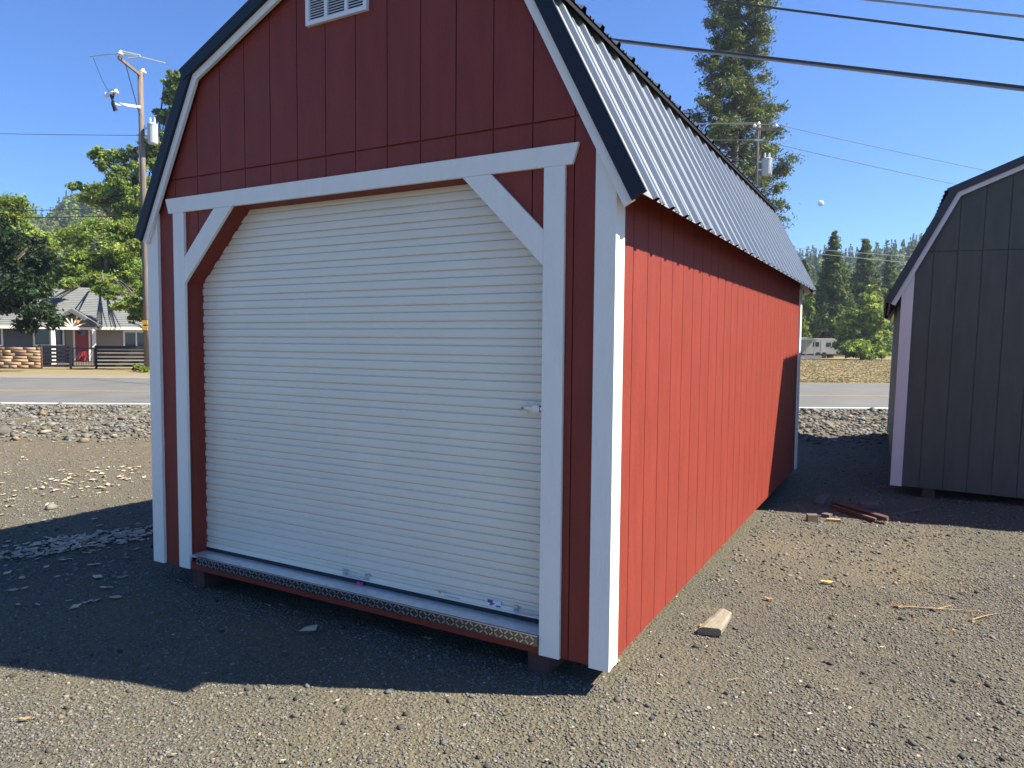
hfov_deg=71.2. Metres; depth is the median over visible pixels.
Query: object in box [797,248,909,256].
power line
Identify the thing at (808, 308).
broadleaf tree
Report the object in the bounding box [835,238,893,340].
conifer
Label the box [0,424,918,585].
scattered stones
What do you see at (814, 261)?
hillside forest
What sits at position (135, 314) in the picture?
broadleaf tree
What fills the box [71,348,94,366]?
garden gate
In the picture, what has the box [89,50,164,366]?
utility pole
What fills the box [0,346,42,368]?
stone wall
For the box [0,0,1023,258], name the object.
sky
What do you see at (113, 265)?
broadleaf tree
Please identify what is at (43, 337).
window
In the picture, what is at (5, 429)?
rock
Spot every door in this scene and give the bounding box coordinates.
[75,330,88,360]
[203,184,542,623]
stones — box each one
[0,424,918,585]
[0,456,152,608]
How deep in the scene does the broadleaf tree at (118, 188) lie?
56.55 m
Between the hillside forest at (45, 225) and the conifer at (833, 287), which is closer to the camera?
the conifer at (833, 287)
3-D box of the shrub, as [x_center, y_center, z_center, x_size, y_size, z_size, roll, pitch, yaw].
[-17.220,-0.695,33.322,1.578,0.563,0.716,3,4,38]
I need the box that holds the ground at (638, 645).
[0,353,1023,767]
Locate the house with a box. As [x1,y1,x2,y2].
[0,287,143,366]
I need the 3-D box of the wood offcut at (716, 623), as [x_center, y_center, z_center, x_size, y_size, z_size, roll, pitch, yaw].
[1.119,1.289,3.892,0.121,0.044,0.335,-1,4,32]
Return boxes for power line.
[0,133,138,135]
[7,207,140,210]
[7,215,139,217]
[611,38,1023,91]
[697,122,757,123]
[705,0,1023,40]
[735,124,774,124]
[764,141,955,184]
[777,124,987,170]
[796,251,906,262]
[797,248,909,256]
[863,0,1023,17]
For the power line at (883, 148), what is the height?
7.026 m
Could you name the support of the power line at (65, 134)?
attached to the utility pole at (152, 133)
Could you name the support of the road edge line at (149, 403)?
on the road
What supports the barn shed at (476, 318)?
on the ground at (638, 645)
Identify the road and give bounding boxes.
[0,378,889,409]
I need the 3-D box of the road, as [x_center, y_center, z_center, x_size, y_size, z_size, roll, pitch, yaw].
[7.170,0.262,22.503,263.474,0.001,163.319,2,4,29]
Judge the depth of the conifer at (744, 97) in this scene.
60.73 m
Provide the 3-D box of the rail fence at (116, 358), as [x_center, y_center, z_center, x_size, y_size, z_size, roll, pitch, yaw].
[-20.034,-1.361,36.719,2.441,1.230,0.093,0,3,-15]
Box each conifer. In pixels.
[682,0,805,247]
[801,259,827,337]
[807,230,864,357]
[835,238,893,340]
[879,253,899,342]
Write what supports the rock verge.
on the ground at (638, 645)
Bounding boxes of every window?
[0,328,2,345]
[33,329,64,345]
[123,331,143,345]
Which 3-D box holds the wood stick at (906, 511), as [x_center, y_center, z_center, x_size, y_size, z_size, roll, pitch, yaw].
[3.619,1.173,6.565,0.377,0.017,0.027,-4,5,-24]
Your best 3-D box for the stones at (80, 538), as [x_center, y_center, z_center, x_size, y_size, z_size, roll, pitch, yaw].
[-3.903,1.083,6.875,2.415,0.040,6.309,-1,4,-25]
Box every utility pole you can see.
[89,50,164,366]
[752,122,783,188]
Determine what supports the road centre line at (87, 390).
on the road
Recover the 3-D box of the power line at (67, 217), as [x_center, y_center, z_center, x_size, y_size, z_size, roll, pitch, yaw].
[-26.132,-8.054,34.320,16.687,0.370,0.039,0,3,-2]
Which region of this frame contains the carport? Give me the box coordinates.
[801,337,821,357]
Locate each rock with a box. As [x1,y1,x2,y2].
[0,425,12,434]
[45,502,57,509]
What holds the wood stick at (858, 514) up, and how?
on the ground at (638, 645)
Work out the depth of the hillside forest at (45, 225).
270.26 m
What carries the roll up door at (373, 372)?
in the barn shed at (476, 318)
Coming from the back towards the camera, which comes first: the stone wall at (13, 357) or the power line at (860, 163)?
the power line at (860, 163)
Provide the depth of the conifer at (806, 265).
91.05 m
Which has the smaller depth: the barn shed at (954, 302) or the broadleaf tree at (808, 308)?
the barn shed at (954, 302)
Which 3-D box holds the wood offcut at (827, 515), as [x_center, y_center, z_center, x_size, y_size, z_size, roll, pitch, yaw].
[2.814,1.173,6.390,0.074,0.032,0.073,-2,4,-36]
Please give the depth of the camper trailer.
80.00 m
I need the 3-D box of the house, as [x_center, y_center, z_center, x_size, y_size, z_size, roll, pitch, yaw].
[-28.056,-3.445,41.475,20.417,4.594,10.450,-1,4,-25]
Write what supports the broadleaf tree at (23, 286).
on the ground at (638, 645)
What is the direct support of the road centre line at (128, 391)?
on the road
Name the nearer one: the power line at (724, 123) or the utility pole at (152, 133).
the utility pole at (152, 133)
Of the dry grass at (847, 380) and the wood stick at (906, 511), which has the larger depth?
the dry grass at (847, 380)
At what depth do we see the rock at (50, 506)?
6.43 m
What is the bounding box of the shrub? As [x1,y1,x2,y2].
[131,363,149,372]
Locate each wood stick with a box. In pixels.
[829,504,876,521]
[831,500,888,520]
[892,508,921,515]
[894,604,986,612]
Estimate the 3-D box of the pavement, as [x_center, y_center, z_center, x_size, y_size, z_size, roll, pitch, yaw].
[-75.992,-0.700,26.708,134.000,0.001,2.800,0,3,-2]
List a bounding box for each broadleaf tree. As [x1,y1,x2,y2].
[0,191,65,276]
[0,212,70,335]
[45,212,141,311]
[64,69,180,233]
[125,282,142,327]
[801,292,814,355]
[829,284,892,359]
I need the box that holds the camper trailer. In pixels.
[801,338,843,357]
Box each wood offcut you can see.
[697,608,731,635]
[806,513,817,521]
[813,494,828,506]
[821,512,832,517]
[826,518,840,521]
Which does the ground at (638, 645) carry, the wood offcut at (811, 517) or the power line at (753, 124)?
the wood offcut at (811, 517)
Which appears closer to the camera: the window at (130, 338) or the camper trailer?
the window at (130, 338)
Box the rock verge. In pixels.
[0,403,887,444]
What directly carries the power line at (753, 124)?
attached to the utility pole at (766, 168)
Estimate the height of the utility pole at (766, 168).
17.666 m
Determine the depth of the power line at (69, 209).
34.48 m
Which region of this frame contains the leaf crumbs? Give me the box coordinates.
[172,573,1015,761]
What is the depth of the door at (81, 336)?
40.11 m
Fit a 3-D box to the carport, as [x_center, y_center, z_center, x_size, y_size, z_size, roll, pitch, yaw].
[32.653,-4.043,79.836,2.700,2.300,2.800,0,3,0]
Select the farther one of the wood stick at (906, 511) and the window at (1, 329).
the window at (1, 329)
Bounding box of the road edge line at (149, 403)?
[0,402,866,407]
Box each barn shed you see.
[134,0,815,674]
[883,156,1023,498]
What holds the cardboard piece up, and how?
on the ground at (638, 645)
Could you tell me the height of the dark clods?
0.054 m
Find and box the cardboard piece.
[299,624,317,630]
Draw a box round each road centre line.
[49,390,880,395]
[108,391,148,391]
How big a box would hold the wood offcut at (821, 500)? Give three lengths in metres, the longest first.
0.355 x 0.088 x 0.037 m
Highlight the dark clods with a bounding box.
[5,485,1014,767]
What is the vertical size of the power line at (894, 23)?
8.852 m
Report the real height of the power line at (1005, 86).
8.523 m
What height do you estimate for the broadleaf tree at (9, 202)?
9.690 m
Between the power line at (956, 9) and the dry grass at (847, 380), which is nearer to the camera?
the power line at (956, 9)
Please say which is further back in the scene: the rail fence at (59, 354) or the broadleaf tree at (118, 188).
the broadleaf tree at (118, 188)
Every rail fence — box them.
[38,345,71,368]
[95,345,143,368]
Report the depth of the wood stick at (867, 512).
6.44 m
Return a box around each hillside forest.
[5,182,129,285]
[797,228,926,331]
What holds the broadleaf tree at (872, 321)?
on the ground at (638, 645)
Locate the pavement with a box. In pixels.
[0,374,149,378]
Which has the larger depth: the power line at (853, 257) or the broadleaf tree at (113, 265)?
the power line at (853, 257)
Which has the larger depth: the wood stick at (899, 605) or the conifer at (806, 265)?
the conifer at (806, 265)
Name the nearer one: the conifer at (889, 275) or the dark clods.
the dark clods
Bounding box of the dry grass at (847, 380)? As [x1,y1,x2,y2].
[800,359,890,382]

